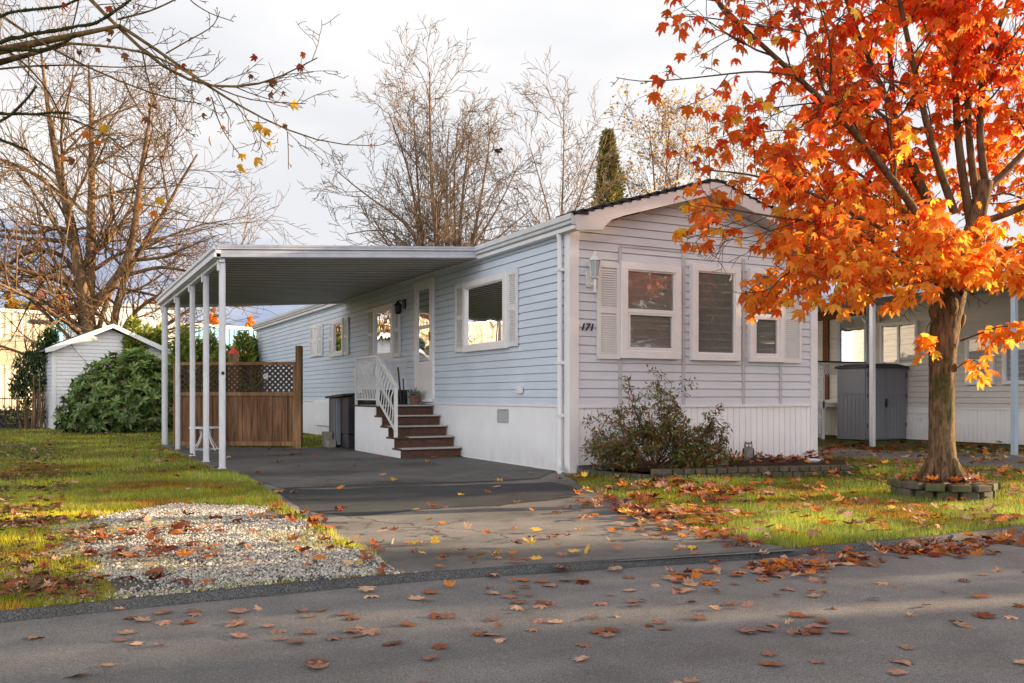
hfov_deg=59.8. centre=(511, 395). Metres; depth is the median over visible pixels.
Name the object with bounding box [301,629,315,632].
fallen leaf
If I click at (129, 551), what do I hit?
fallen leaf
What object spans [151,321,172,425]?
cedar tree
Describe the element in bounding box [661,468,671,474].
edging block
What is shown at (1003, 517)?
fallen leaf
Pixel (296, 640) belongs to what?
fallen leaf
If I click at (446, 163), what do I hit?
bare tree
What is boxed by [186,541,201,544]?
fallen leaf
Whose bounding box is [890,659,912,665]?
fallen leaf
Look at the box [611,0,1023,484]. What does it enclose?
maple tree
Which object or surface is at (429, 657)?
fallen leaf
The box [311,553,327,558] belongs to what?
fallen leaf
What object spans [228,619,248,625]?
fallen leaf
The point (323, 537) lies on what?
fallen leaf
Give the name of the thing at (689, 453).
front shrub
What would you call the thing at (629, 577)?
fallen leaf
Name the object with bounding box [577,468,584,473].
edging block
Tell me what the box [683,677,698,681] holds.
fallen leaf
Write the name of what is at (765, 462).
flower bed
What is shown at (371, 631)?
fallen leaf
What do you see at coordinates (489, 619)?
fallen leaf
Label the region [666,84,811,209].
birch tree
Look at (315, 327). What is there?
window
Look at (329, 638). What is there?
fallen leaf
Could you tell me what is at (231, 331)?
blue warehouse
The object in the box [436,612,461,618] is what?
fallen leaf
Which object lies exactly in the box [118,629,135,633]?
fallen leaf
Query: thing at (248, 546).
fallen leaf
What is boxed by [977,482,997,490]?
edging block
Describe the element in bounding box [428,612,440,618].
fallen leaf
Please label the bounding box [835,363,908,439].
storage cupboard
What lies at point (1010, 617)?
fallen leaf
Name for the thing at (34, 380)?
overgrown cedar
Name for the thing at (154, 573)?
fallen leaf
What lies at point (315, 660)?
fallen leaf
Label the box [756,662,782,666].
fallen leaf
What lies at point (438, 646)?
fallen leaf
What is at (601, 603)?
fallen leaf
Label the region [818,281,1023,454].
neighbour home
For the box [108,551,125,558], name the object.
fallen leaf
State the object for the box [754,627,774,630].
fallen leaf
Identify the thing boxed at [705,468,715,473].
edging block
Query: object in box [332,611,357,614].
fallen leaf
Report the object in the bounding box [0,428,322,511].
lawn grass
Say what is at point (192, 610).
fallen leaf
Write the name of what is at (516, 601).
fallen leaf
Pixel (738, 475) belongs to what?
edging block
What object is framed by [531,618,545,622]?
fallen leaf
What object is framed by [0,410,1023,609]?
lawn ground
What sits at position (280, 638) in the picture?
fallen leaf
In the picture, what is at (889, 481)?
edging block
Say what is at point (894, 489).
edging block
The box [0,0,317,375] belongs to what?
bare tree
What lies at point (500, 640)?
fallen leaf
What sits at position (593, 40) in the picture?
sky
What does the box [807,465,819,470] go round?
edging block
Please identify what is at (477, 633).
fallen leaf
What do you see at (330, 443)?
concrete block
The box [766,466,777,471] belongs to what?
edging block
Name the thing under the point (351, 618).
fallen leaf
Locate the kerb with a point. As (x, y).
(62, 610)
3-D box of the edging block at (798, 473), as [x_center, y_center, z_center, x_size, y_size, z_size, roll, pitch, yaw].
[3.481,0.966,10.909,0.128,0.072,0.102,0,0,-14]
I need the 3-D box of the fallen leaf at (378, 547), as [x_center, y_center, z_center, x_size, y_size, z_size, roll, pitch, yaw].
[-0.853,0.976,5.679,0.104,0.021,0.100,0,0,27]
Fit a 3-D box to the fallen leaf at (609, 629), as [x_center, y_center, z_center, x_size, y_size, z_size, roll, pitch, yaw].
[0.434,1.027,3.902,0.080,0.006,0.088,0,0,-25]
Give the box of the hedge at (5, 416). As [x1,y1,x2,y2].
[0,404,36,426]
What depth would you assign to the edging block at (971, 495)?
8.27 m
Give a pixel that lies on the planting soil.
(939, 482)
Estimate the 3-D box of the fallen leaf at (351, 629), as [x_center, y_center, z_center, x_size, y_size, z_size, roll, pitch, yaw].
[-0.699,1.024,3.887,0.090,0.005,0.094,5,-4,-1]
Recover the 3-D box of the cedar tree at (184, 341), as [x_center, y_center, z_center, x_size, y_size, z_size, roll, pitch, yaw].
[-9.992,-0.591,26.982,1.593,3.369,1.596,0,0,-27]
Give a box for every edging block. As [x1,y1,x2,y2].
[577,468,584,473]
[584,469,592,474]
[591,470,601,475]
[598,470,607,476]
[605,471,613,476]
[621,473,633,478]
[631,473,641,479]
[650,469,661,474]
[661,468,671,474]
[671,468,682,474]
[682,468,694,474]
[694,468,705,473]
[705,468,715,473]
[709,474,719,478]
[715,467,726,473]
[720,473,729,478]
[726,467,736,473]
[730,473,740,477]
[735,467,747,472]
[740,473,750,478]
[747,466,757,472]
[751,472,760,477]
[756,466,767,472]
[761,472,770,477]
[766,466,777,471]
[771,472,781,477]
[777,466,788,471]
[782,471,791,476]
[788,466,798,471]
[792,471,802,476]
[799,465,808,470]
[800,471,812,476]
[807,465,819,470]
[812,471,822,476]
[817,465,829,470]
[823,471,832,476]
[829,465,839,470]
[840,465,849,469]
[841,470,852,475]
[887,478,905,484]
[892,486,897,496]
[893,480,916,487]
[897,488,915,498]
[903,481,925,489]
[915,490,935,500]
[925,483,944,491]
[936,491,957,501]
[946,484,970,492]
[958,491,978,501]
[969,483,990,492]
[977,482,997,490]
[979,491,992,500]
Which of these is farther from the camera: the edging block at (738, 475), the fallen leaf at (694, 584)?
the edging block at (738, 475)
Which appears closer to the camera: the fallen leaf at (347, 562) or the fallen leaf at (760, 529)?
the fallen leaf at (347, 562)
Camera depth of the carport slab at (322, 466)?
12.20 m
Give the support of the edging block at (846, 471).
on the lawn ground at (834, 438)
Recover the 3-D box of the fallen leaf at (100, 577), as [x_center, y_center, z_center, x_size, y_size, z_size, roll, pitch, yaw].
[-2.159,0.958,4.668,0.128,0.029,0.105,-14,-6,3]
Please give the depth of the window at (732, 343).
12.45 m
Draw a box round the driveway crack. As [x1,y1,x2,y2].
[296,478,538,487]
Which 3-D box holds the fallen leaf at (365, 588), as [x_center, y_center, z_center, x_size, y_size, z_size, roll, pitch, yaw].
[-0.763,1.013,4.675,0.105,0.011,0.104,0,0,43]
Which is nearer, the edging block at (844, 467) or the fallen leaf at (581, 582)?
the fallen leaf at (581, 582)
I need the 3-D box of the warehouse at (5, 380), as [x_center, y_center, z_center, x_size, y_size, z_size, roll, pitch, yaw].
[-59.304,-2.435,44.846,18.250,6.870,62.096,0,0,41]
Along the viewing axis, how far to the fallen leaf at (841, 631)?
3.87 m
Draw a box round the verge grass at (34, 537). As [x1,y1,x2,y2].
[0,490,425,610]
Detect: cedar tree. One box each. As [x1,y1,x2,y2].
[119,314,148,364]
[143,322,158,342]
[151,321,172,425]
[168,322,202,423]
[184,335,209,385]
[201,351,226,390]
[202,328,218,361]
[215,344,246,391]
[231,328,262,390]
[250,333,259,368]
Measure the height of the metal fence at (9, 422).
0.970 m
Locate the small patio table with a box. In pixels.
[189,426,218,450]
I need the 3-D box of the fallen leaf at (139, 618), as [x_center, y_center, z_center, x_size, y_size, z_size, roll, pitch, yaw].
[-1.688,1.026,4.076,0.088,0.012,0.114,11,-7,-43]
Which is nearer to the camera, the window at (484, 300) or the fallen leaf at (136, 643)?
the fallen leaf at (136, 643)
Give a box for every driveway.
[160,444,794,572]
[818,447,1023,468]
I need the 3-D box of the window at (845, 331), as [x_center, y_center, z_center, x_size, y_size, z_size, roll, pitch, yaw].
[8.169,-0.825,21.355,0.060,2.150,0.880,0,0,-27]
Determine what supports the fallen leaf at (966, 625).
on the road
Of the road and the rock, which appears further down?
the road
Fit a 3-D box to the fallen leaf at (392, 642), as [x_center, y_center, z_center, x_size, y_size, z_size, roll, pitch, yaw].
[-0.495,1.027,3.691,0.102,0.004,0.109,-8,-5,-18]
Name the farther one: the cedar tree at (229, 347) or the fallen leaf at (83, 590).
the cedar tree at (229, 347)
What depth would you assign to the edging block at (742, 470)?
10.68 m
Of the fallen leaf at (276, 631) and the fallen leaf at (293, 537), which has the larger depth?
the fallen leaf at (293, 537)
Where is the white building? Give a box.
[73,302,180,348]
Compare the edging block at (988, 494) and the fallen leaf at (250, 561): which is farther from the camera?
the edging block at (988, 494)
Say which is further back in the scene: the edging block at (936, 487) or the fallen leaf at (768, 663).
the edging block at (936, 487)
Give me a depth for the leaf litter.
6.72 m
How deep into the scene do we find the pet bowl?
11.86 m
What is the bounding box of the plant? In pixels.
[715,449,748,464]
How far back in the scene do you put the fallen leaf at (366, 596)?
4.55 m
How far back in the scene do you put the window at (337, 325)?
20.40 m
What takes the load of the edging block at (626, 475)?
on the lawn ground at (834, 438)
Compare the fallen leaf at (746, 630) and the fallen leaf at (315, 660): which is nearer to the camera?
the fallen leaf at (315, 660)
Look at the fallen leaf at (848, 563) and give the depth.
5.43 m
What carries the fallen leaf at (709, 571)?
on the road
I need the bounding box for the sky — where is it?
[0,0,1023,326]
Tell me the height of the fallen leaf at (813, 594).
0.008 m
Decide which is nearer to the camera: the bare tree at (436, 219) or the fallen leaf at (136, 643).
the fallen leaf at (136, 643)
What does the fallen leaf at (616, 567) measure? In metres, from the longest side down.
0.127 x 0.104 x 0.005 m
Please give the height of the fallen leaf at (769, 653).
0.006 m
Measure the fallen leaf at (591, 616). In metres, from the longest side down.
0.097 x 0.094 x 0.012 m
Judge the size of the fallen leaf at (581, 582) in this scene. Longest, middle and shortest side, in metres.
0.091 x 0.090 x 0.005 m
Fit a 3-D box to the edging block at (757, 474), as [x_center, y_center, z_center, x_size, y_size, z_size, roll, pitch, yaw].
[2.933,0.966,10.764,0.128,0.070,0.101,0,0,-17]
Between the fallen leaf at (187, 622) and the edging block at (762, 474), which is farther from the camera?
the edging block at (762, 474)
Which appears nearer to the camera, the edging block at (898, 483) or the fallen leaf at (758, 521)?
the fallen leaf at (758, 521)
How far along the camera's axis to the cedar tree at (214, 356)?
26.82 m
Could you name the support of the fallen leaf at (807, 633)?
on the road
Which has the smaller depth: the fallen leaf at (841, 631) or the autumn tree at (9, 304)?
the fallen leaf at (841, 631)
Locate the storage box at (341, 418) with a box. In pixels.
[325,392,366,447]
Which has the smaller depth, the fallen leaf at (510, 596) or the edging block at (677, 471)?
the fallen leaf at (510, 596)
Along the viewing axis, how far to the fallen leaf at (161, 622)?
4.04 m
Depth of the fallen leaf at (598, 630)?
3.88 m
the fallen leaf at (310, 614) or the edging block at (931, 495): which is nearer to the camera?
the fallen leaf at (310, 614)
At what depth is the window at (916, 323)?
20.17 m
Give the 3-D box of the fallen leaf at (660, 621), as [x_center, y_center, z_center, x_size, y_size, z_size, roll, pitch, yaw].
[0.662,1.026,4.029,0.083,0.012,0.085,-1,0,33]
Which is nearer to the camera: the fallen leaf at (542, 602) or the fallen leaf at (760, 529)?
the fallen leaf at (542, 602)
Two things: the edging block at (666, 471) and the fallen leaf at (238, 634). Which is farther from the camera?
the edging block at (666, 471)
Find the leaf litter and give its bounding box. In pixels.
[0,431,1023,682]
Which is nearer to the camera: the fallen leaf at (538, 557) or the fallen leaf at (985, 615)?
the fallen leaf at (985, 615)
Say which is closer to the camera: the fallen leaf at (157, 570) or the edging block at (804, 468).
the fallen leaf at (157, 570)
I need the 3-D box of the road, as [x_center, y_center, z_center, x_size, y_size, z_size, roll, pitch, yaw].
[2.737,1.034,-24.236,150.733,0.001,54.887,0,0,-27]
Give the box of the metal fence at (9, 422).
[0,396,36,427]
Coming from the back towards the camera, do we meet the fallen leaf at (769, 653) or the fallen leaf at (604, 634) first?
the fallen leaf at (604, 634)
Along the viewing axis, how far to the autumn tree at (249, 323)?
94.58 m
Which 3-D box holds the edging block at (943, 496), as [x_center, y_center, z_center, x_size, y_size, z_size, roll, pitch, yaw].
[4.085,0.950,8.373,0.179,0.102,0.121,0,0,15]
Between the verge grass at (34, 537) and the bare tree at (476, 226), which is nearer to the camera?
the verge grass at (34, 537)
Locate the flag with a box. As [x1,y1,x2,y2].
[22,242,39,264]
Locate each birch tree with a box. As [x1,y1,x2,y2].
[594,73,725,197]
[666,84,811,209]
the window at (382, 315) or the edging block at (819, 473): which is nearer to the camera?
the edging block at (819, 473)
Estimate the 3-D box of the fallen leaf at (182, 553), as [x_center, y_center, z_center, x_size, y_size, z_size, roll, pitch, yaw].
[-1.960,0.946,5.334,0.109,0.042,0.139,8,11,21]
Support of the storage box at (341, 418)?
on the carport slab at (322, 466)
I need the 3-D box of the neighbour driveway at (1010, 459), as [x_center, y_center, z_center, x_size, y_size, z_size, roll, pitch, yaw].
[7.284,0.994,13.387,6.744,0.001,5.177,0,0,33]
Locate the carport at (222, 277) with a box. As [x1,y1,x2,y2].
[156,244,476,468]
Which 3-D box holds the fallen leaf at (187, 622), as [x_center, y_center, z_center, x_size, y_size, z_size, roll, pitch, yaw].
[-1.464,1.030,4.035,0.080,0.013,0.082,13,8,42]
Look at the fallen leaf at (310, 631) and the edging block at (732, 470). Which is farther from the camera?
the edging block at (732, 470)
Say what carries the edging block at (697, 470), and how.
on the edging block
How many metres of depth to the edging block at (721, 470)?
10.59 m
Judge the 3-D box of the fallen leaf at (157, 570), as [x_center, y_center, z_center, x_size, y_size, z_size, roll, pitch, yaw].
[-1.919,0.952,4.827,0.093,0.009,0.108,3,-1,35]
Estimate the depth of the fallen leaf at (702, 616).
4.12 m
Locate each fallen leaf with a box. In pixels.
[22,635,42,638]
[76,588,87,593]
[83,546,93,551]
[92,575,111,579]
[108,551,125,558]
[113,637,127,641]
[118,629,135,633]
[119,548,134,553]
[131,641,142,644]
[133,616,151,621]
[145,551,162,556]
[145,567,163,575]
[148,572,167,579]
[149,569,164,572]
[155,620,171,625]
[156,523,170,527]
[157,549,170,552]
[160,608,173,611]
[166,545,178,550]
[171,578,192,584]
[176,547,194,556]
[182,620,196,624]
[185,608,201,612]
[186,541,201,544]
[187,612,201,616]
[197,579,216,583]
[208,548,222,554]
[224,620,243,626]
[228,608,248,612]
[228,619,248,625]
[230,632,247,637]
[241,544,253,549]
[243,559,257,563]
[270,628,286,634]
[274,637,287,639]
[286,638,303,642]
[287,533,300,540]
[301,613,316,616]
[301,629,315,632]
[304,658,328,663]
[305,660,328,669]
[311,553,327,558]
[318,534,331,539]
[323,636,342,640]
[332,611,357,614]
[340,560,354,567]
[344,617,359,620]
[346,627,359,632]
[357,586,375,590]
[358,554,375,558]
[359,628,379,635]
[362,595,378,598]
[372,546,384,549]
[382,640,401,645]
[400,621,415,626]
[409,595,425,599]
[420,654,438,660]
[424,590,437,592]
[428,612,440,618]
[430,642,450,649]
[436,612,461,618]
[472,631,486,634]
[483,617,498,622]
[493,638,507,642]
[501,594,517,598]
[510,599,527,603]
[510,605,521,609]
[529,555,542,559]
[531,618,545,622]
[532,604,547,608]
[535,600,551,605]
[546,619,562,622]
[571,655,588,660]
[575,580,589,584]
[575,642,592,647]
[586,614,598,617]
[588,628,603,632]
[592,601,607,605]
[599,632,614,637]
[604,627,620,631]
[607,566,622,569]
[623,575,635,578]
[650,619,666,623]
[661,574,671,579]
[682,581,698,587]
[682,587,695,590]
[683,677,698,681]
[690,613,705,619]
[702,570,715,572]
[737,628,755,631]
[752,527,765,530]
[753,520,768,523]
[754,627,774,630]
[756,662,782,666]
[762,650,776,656]
[789,611,805,617]
[794,628,815,635]
[805,627,828,633]
[806,592,820,596]
[808,659,822,662]
[810,623,826,626]
[811,526,823,532]
[816,618,834,623]
[831,629,848,632]
[841,562,856,565]
[886,668,908,673]
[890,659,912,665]
[897,644,913,648]
[954,621,973,628]
[970,594,988,596]
[977,612,996,618]
[996,516,1011,521]
[1003,615,1018,619]
[1013,659,1023,663]
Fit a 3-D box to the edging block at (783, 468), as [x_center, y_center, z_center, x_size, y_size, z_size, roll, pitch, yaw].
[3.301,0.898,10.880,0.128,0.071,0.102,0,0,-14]
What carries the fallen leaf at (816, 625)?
on the road
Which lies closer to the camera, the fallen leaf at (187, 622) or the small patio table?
the fallen leaf at (187, 622)
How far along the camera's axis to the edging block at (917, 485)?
8.48 m
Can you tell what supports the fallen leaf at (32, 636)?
on the road
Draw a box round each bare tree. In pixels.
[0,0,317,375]
[298,15,490,246]
[379,72,505,246]
[418,95,555,246]
[484,45,646,236]
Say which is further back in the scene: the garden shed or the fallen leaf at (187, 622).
the garden shed
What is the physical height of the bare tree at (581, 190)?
15.507 m
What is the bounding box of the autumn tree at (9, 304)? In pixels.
[0,294,22,309]
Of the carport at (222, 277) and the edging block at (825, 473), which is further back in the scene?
the carport at (222, 277)
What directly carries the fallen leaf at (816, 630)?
on the road
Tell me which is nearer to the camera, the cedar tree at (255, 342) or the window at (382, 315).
the window at (382, 315)
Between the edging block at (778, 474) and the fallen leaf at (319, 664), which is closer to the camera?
the fallen leaf at (319, 664)
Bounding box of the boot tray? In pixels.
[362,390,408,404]
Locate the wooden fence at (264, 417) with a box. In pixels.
[173,346,302,447]
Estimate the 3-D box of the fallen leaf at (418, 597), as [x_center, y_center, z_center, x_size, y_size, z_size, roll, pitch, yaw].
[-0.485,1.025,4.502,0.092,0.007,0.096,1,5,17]
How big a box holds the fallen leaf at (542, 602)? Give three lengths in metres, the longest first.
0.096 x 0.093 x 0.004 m
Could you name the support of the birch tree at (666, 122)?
on the lawn ground at (834, 438)
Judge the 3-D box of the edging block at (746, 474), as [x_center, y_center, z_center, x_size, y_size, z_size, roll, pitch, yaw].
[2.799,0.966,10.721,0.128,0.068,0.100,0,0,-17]
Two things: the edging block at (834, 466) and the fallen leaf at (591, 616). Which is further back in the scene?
the edging block at (834, 466)
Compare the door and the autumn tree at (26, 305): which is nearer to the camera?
the door
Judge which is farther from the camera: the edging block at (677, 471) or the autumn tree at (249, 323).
the autumn tree at (249, 323)
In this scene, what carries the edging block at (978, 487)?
on the edging block at (971, 495)
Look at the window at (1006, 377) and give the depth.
17.86 m
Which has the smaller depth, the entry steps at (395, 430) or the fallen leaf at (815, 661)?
the fallen leaf at (815, 661)
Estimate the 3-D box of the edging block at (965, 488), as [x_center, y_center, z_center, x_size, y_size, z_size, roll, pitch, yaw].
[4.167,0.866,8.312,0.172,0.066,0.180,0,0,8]
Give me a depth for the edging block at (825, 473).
10.96 m
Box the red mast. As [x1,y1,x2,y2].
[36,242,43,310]
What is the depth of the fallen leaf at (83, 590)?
4.35 m
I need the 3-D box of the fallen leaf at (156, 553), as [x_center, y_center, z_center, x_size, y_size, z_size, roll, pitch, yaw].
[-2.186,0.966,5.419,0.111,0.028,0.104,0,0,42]
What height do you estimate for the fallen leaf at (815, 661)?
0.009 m
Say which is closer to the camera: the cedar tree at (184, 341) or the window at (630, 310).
the window at (630, 310)
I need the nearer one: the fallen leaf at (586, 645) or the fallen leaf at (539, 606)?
the fallen leaf at (586, 645)
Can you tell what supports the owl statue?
on the flower bed at (765, 462)
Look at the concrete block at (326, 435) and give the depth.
17.07 m
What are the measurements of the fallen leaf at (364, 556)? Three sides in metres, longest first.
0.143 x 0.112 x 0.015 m
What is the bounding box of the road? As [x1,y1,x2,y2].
[0,533,1023,682]
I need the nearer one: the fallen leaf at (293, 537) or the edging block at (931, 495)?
the fallen leaf at (293, 537)
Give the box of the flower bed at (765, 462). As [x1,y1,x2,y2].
[579,456,846,470]
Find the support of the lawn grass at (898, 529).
on the lawn ground at (834, 438)
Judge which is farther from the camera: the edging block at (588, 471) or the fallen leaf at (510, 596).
the edging block at (588, 471)
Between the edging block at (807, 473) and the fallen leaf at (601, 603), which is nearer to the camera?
the fallen leaf at (601, 603)
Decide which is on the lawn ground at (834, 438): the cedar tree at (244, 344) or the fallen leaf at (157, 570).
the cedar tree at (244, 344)
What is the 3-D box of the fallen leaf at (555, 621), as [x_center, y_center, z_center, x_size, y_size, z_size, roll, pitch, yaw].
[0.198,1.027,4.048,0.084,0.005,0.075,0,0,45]
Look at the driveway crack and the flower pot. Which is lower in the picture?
the driveway crack
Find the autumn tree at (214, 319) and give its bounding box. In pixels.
[209,309,218,324]
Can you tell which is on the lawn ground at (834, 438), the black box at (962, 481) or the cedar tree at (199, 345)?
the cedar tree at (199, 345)
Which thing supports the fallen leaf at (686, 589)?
on the road
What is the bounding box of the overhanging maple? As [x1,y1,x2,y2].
[0,0,397,218]
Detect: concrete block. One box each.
[322,431,331,446]
[325,439,335,447]
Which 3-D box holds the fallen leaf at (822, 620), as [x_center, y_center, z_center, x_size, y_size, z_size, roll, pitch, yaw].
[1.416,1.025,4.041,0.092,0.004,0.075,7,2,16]
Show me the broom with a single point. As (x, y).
(402, 403)
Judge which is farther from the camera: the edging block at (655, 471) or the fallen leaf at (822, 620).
the edging block at (655, 471)
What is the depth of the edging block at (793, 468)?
10.86 m
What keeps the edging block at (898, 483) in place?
on the edging block at (894, 489)
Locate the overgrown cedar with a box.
[7,325,59,429]
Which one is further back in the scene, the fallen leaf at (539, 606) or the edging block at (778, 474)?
the edging block at (778, 474)
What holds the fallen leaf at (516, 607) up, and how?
on the road
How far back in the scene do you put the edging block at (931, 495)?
8.43 m
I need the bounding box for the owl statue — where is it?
[742,441,753,460]
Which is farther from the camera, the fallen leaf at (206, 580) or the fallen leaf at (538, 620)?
the fallen leaf at (206, 580)
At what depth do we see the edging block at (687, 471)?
10.48 m
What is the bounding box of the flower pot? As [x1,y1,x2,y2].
[406,387,422,404]
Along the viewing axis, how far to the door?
15.73 m
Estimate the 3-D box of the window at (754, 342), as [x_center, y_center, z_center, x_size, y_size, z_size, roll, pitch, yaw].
[3.662,-1.150,12.872,0.640,1.340,0.095,0,0,-27]
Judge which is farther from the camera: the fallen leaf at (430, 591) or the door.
the door
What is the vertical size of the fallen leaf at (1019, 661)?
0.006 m
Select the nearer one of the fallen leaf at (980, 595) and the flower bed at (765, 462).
the fallen leaf at (980, 595)
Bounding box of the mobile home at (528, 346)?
[251,178,821,473]
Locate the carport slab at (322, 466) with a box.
[166,445,554,487]
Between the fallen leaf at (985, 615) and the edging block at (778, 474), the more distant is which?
the edging block at (778, 474)
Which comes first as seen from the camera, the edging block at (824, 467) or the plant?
the edging block at (824, 467)
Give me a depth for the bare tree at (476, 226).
37.49 m
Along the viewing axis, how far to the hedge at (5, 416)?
28.18 m
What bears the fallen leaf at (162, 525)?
on the gravel
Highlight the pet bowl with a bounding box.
[807,459,820,462]
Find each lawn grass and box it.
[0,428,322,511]
[565,451,1023,547]
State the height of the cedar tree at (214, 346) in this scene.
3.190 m
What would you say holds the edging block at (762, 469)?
on the edging block at (762, 474)
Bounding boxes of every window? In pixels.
[313,324,317,356]
[332,318,344,356]
[373,303,396,357]
[462,271,509,351]
[619,261,681,359]
[689,263,740,360]
[746,268,783,362]
[837,315,868,365]
[879,320,919,365]
[965,335,995,384]
[1002,336,1023,383]
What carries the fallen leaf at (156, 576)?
on the gravel
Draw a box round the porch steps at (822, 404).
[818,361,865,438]
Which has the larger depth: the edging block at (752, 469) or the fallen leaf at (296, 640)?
the edging block at (752, 469)
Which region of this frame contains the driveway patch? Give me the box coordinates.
[270,482,583,515]
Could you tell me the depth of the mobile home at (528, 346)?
12.59 m
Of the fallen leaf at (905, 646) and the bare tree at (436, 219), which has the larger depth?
the bare tree at (436, 219)
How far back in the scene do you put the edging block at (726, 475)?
10.59 m
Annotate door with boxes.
[414,278,434,401]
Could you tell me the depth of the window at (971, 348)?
18.49 m
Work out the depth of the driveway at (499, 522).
6.36 m
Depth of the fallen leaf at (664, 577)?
5.02 m
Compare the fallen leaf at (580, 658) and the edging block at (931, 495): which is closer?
the fallen leaf at (580, 658)
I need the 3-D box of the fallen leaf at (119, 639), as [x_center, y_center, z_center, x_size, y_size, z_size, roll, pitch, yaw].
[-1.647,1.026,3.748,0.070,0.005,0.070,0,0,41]
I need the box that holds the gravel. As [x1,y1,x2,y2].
[17,501,417,605]
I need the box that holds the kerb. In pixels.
[0,525,1023,622]
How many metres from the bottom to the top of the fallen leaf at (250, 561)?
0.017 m
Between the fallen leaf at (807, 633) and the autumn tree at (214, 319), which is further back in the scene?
the autumn tree at (214, 319)
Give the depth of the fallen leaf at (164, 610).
4.24 m
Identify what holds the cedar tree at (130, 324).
on the lawn ground at (834, 438)
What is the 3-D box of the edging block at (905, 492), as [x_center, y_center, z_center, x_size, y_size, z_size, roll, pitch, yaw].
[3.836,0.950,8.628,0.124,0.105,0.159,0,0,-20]
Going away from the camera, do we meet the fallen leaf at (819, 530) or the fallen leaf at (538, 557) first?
the fallen leaf at (538, 557)
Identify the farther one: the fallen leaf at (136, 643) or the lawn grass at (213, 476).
the lawn grass at (213, 476)
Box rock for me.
[751,456,758,461]
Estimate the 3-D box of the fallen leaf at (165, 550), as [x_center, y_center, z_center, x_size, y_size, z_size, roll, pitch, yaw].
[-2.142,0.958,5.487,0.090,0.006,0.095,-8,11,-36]
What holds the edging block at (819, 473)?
on the lawn ground at (834, 438)
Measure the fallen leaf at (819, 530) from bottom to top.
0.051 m
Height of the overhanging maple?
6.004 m
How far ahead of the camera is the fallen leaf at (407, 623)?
4.00 m
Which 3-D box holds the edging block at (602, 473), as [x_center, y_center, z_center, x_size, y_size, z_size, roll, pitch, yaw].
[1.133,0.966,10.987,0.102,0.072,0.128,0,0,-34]
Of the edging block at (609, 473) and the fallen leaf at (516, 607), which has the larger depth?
the edging block at (609, 473)
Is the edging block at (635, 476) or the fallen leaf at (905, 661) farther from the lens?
the edging block at (635, 476)
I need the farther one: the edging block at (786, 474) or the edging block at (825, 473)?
the edging block at (825, 473)
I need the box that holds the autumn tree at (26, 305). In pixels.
[22,300,34,309]
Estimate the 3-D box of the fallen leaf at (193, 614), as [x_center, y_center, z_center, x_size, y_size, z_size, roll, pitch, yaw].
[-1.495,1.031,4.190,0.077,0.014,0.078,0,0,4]
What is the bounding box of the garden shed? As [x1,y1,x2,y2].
[26,324,170,428]
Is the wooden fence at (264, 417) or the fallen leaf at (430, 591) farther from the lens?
the wooden fence at (264, 417)
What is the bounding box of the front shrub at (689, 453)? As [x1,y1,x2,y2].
[579,363,735,476]
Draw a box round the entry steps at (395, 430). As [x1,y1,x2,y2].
[353,355,460,458]
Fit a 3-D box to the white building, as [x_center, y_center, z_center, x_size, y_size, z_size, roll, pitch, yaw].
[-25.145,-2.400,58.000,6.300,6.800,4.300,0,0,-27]
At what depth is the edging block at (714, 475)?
10.55 m
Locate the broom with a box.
[397,367,406,404]
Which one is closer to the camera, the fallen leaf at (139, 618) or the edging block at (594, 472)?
the fallen leaf at (139, 618)
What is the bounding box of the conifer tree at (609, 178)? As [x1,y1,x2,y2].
[589,127,627,207]
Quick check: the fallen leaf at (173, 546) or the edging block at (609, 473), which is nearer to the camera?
the fallen leaf at (173, 546)
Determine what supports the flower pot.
on the entry steps at (395, 430)
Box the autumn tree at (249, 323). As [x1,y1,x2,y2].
[244,314,255,326]
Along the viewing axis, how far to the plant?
11.53 m
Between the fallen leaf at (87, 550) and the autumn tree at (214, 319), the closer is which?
the fallen leaf at (87, 550)
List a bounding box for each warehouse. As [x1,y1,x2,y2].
[0,308,50,409]
[50,315,255,350]
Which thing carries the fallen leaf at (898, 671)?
on the road
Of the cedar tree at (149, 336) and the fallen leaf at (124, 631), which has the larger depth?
the cedar tree at (149, 336)
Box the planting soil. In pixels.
[917,481,954,490]
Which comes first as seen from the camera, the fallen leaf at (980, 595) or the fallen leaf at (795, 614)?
the fallen leaf at (795, 614)
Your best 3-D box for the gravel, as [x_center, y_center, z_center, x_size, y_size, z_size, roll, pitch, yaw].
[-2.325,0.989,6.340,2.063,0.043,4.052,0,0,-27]
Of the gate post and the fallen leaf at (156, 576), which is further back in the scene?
the gate post
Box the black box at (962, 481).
[958,477,970,483]
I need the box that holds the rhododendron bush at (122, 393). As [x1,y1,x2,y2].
[51,346,181,433]
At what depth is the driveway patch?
8.72 m
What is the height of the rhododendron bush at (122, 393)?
2.482 m
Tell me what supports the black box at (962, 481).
on the planting soil

